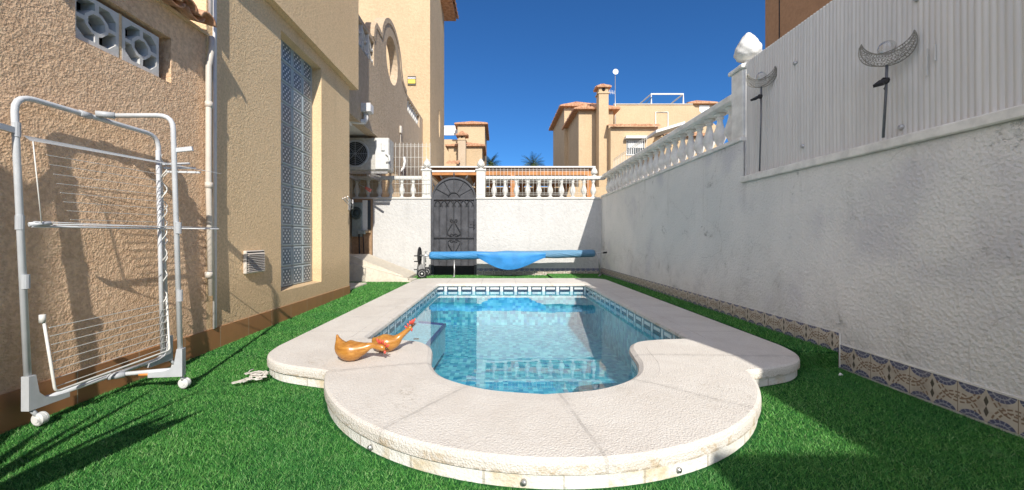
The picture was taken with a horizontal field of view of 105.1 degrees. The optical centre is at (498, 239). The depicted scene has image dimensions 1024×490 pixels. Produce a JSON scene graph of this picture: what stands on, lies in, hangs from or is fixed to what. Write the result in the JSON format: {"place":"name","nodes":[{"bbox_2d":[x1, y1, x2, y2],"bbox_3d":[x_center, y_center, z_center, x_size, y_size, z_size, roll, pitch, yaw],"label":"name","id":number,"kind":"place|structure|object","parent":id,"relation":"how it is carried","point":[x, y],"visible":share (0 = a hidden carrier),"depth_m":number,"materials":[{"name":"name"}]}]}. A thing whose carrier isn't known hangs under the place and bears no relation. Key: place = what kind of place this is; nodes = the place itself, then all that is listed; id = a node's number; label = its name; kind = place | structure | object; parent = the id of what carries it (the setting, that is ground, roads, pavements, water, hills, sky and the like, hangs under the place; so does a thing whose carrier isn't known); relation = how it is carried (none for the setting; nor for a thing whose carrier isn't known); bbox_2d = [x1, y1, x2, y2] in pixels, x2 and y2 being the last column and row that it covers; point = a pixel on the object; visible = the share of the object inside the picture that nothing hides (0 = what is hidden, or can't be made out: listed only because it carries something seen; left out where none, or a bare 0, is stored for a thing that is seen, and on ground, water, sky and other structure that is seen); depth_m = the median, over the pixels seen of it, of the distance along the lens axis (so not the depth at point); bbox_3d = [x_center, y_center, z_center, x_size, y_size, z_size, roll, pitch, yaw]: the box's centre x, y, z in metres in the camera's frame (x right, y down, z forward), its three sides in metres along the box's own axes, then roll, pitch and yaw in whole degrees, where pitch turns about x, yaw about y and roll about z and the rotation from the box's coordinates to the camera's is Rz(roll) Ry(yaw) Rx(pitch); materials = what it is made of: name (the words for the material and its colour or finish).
{"place":"outdoors","nodes":[
{"label":"outdoors","id":0,"kind":"place"},
{"bbox_2d":[359,0,458,196],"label":"tower house","id":1,"kind":"structure","parent":0,"point":[419,26],"depth_m":12.00,"materials":[{"name":"yellow paint"}]},
{"bbox_2d":[444,121,488,186],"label":"chimney house","id":2,"kind":"structure","parent":0,"point":[467,146],"depth_m":24.34,"materials":[{"name":"paint"}]},
{"bbox_2d":[0,275,1023,489],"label":"lawn","id":3,"kind":"structure","parent":0,"point":[695,473],"depth_m":1.56,"materials":[{"name":"green plant"}]},
{"bbox_2d":[0,96,220,425],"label":"clothes airer","id":4,"kind":"object","parent":3,"relation":"on","point":[33,398],"visible":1,"depth_m":1.98,"materials":[{"name":"grey plastic"}]},
{"bbox_2d":[231,369,268,383],"bbox_3d":[-1.374,0.768,2.195,0.153,0.034,0.163,0,0,0],"label":"frayed rope","id":5,"kind":"object","parent":3,"relation":"on","point":[257,375],"visible":1,"depth_m":2.19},
{"bbox_2d":[349,283,366,289],"bbox_3d":[-2.475,0.748,6.150,0.550,0.045,0.800,0,0,0],"label":"doorstep","id":6,"kind":"object","parent":3,"relation":"on","point":[354,285],"visible":0.22,"depth_m":6.25,"materials":[{"name":"beige concrete"}]},
{"bbox_2d":[349,254,416,281],"bbox_3d":[-2.320,0.540,7.420,1.560,0.480,1.120,0,0,0],"label":"ramp","id":7,"kind":"object","parent":3,"relation":"on","point":[366,267],"visible":0.67,"depth_m":7.02,"materials":[{"name":"beige concrete"}]},
{"bbox_2d":[414,247,606,277],"bbox_3d":[0.251,0.459,7.773,3.836,0.616,0.555,0,0,0],"label":"pool cover reel","id":8,"kind":"object","parent":3,"relation":"on","point":[508,260],"visible":0.99,"depth_m":7.67,"materials":[{"name":"blue plastic"}]},
{"bbox_2d":[267,278,799,488],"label":"swimming pool","id":9,"kind":"structure","parent":3,"relation":"in","point":[612,384],"depth_m":2.09,"materials":[{"name":"beige stone"}]},
{"bbox_2d":[334,334,389,360],"bbox_3d":[-0.796,0.634,2.285,0.322,0.151,0.120,0,0,0],"label":"wooden hen","id":10,"kind":"object","parent":9,"relation":"on","point":[351,350],"visible":1,"depth_m":2.26,"materials":[{"name":"orange wood"}]},
{"bbox_2d":[372,318,414,351],"bbox_3d":[-0.662,0.605,2.470,0.273,0.211,0.112,0,0,0],"label":"wooden hen","id":11,"kind":"object","parent":9,"relation":"on","point":[393,341],"visible":0.87,"depth_m":2.45,"materials":[{"name":"orange wood"}]},
{"bbox_2d":[431,291,596,297],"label":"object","id":12,"kind":"structure","parent":9,"relation":"in","point":[519,293],"depth_m":5.99,"materials":[{"name":"tile"}]},
{"bbox_2d":[800,352,838,367],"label":"grass on step","id":13,"kind":"structure","parent":3,"relation":"on","point":[806,358],"depth_m":2.47,"materials":[{"name":"green plant"}]},
{"bbox_2d":[444,0,764,186],"label":"sky","id":14,"kind":"structure","parent":0,"point":[509,65],"materials":[{"name":"blue"}]},
{"bbox_2d":[547,273,837,367],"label":"grass on terrace","id":15,"kind":"structure","parent":0,"point":[698,308],"depth_m":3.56,"materials":[{"name":"green plant"}]},
{"bbox_2d":[686,100,717,112],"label":"house","id":16,"kind":"structure","parent":0,"point":[701,106],"depth_m":26.95,"materials":[{"name":"paint"}]},
{"bbox_2d":[765,0,832,47],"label":"brown house","id":17,"kind":"structure","parent":0,"point":[783,17],"depth_m":8.39,"materials":[{"name":"concrete"}]},
{"label":"ground","id":18,"kind":"structure","parent":0,"visible":0},
{"bbox_2d":[0,0,358,433],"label":"house","id":19,"kind":"structure","parent":18,"relation":"on","point":[250,98],"depth_m":2.49,"materials":[{"name":"paint"}]},
{"bbox_2d":[281,40,311,287],"bbox_3d":[-2.197,-0.747,4.168,0.046,2.514,0.885,0,0,0],"label":"glass block window","id":20,"kind":"structure","parent":19,"relation":"in","point":[296,74],"depth_m":4.20,"materials":[{"name":"white glass"}]},
{"bbox_2d":[351,202,365,253],"bbox_3d":[-2.863,-0.015,8.015,0.308,1.470,0.150,0,0,0],"label":"air conditioner","id":21,"kind":"object","parent":19,"relation":"attached to","point":[356,216],"visible":0.94,"depth_m":7.99,"materials":[{"name":"grey plastic"}]},
{"bbox_2d":[352,199,372,254],"bbox_3d":[-2.833,0.010,8.175,0.415,1.680,0.310,0,0,0],"label":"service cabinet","id":22,"kind":"object","parent":18,"relation":"on","point":[367,215],"visible":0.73,"depth_m":8.10,"materials":[{"name":"brown paint"}]},
{"bbox_2d":[362,200,367,229],"bbox_3d":[-2.750,-0.490,8.075,0.100,0.620,0.049,0,0,0],"label":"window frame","id":23,"kind":"structure","parent":22,"relation":"in","point":[364,202],"depth_m":8.05,"materials":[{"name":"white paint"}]},
{"bbox_2d":[349,16,422,196],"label":"porch building","id":24,"kind":"structure","parent":18,"relation":"on","point":[381,104],"depth_m":8.18,"materials":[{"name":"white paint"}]},
{"bbox_2d":[349,138,393,180],"bbox_3d":[-2.541,-1.533,7.723,1.018,0.774,0.875,0,0,0],"label":"air conditioner","id":25,"kind":"object","parent":24,"relation":"attached to","point":[371,157],"visible":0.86,"depth_m":7.39,"materials":[{"name":"grey plastic"}]},
{"bbox_2d":[352,159,605,274],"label":"back wall","id":26,"kind":"structure","parent":18,"relation":"on","point":[401,229],"depth_m":8.16,"materials":[{"name":"white paint"}]},
{"bbox_2d":[352,143,429,194],"bbox_3d":[-2.312,-1.460,8.140,1.780,1.080,0.007,0,0,0],"label":"railing","id":27,"kind":"object","parent":26,"relation":"attached to","point":[399,146],"visible":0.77,"depth_m":8.14,"materials":[{"name":"white metal"}]},
{"bbox_2d":[431,173,476,274],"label":"iron gate","id":28,"kind":"structure","parent":26,"relation":"attached to","point":[453,214],"depth_m":8.24,"materials":[{"name":"black metal"}]},
{"bbox_2d":[486,168,587,195],"bbox_3d":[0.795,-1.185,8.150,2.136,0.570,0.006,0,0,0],"label":"balustrade","id":29,"kind":"object","parent":26,"relation":"on","point":[540,169],"visible":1,"depth_m":8.15,"materials":[{"name":"white concrete"}]},
{"bbox_2d":[486,152,499,165],"bbox_3d":[-0.617,-2.893,30.029,1.957,7.398,1.842,0,0,0],"label":"palm tree","id":30,"kind":"object","parent":18,"relation":"on","point":[488,163],"visible":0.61,"depth_m":29.83,"materials":[{"name":"green plant"}]},
{"bbox_2d":[421,166,595,196],"bbox_3d":[0.250,-0.522,11.650,4.400,2.645,3.500,0,0,0],"label":"pergola","id":31,"kind":"object","parent":18,"relation":"on","point":[471,179],"visible":0.47,"depth_m":10.00,"materials":[{"name":"orange wood"}]},
{"bbox_2d":[521,151,544,186],"bbox_3d":[2.217,-2.441,25.944,1.767,6.496,1.876,0,0,25],"label":"palm tree","id":32,"kind":"object","parent":18,"relation":"on","point":[532,163],"visible":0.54,"depth_m":25.85,"materials":[{"name":"green plant"}]},
{"bbox_2d":[474,187,606,196],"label":"patio building","id":33,"kind":"structure","parent":18,"relation":"on","point":[600,191],"depth_m":13.50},
{"bbox_2d":[549,84,716,186],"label":"white trimmed house","id":34,"kind":"structure","parent":18,"relation":"on","point":[587,134],"depth_m":21.20,"materials":[{"name":"paint"}]},
{"bbox_2d":[609,69,617,126],"bbox_3d":[6.489,-7.258,22.470,0.720,4.965,0.099,0,0,0],"label":"antenna mast","id":35,"kind":"object","parent":34,"relation":"attached to","point":[615,71],"visible":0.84,"depth_m":22.48,"materials":[{"name":"metal"}]},
{"bbox_2d":[626,140,643,154],"bbox_3d":[6.980,-4.667,19.982,0.978,0.789,0.055,0,0,0],"label":"window","id":36,"kind":"structure","parent":34,"relation":"in","point":[630,143],"depth_m":19.98,"materials":[{"name":"white glass"}]},
{"bbox_2d":[646,121,705,173],"bbox_3d":[8.620,-2.353,19.750,3.182,6.306,4.500,0,0,0],"label":"garden room","id":37,"kind":"object","parent":18,"relation":"on","point":[665,130],"visible":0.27,"depth_m":18.39,"materials":[{"name":"ceramic"}]},
{"bbox_2d":[601,32,1023,437],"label":"garden wall","id":38,"kind":"structure","parent":18,"relation":"on","point":[896,263],"depth_m":2.31,"materials":[{"name":"white paint"}]},
{"bbox_2d":[615,136,646,171],"bbox_3d":[2.380,-1.305,7.200,0.007,0.710,1.807,0,0,0],"label":"wire fence","id":39,"kind":"object","parent":38,"relation":"attached to","point":[630,149],"visible":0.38,"depth_m":7.24,"materials":[{"name":"white metal"}]},
{"bbox_2d":[746,0,1023,174],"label":"privacy screen","id":40,"kind":"object","parent":38,"relation":"on","point":[822,96],"visible":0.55,"depth_m":2.24,"materials":[{"name":"plastic"}]},
{"bbox_2d":[746,66,776,170],"bbox_3d":[2.070,-0.947,3.120,0.188,0.804,0.156,0,0,0],"label":"crescent garden light","id":41,"kind":"object","parent":40,"relation":"attached to","point":[760,96],"visible":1,"depth_m":3.12,"materials":[{"name":"silver metal"}]},
{"bbox_2d":[858,30,917,137],"bbox_3d":[2.048,-0.809,2.085,0.193,0.529,0.168,0,0,0],"label":"crescent garden light","id":42,"kind":"object","parent":40,"relation":"attached to","point":[885,80],"visible":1,"depth_m":2.08,"materials":[{"name":"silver metal"}]}
]}

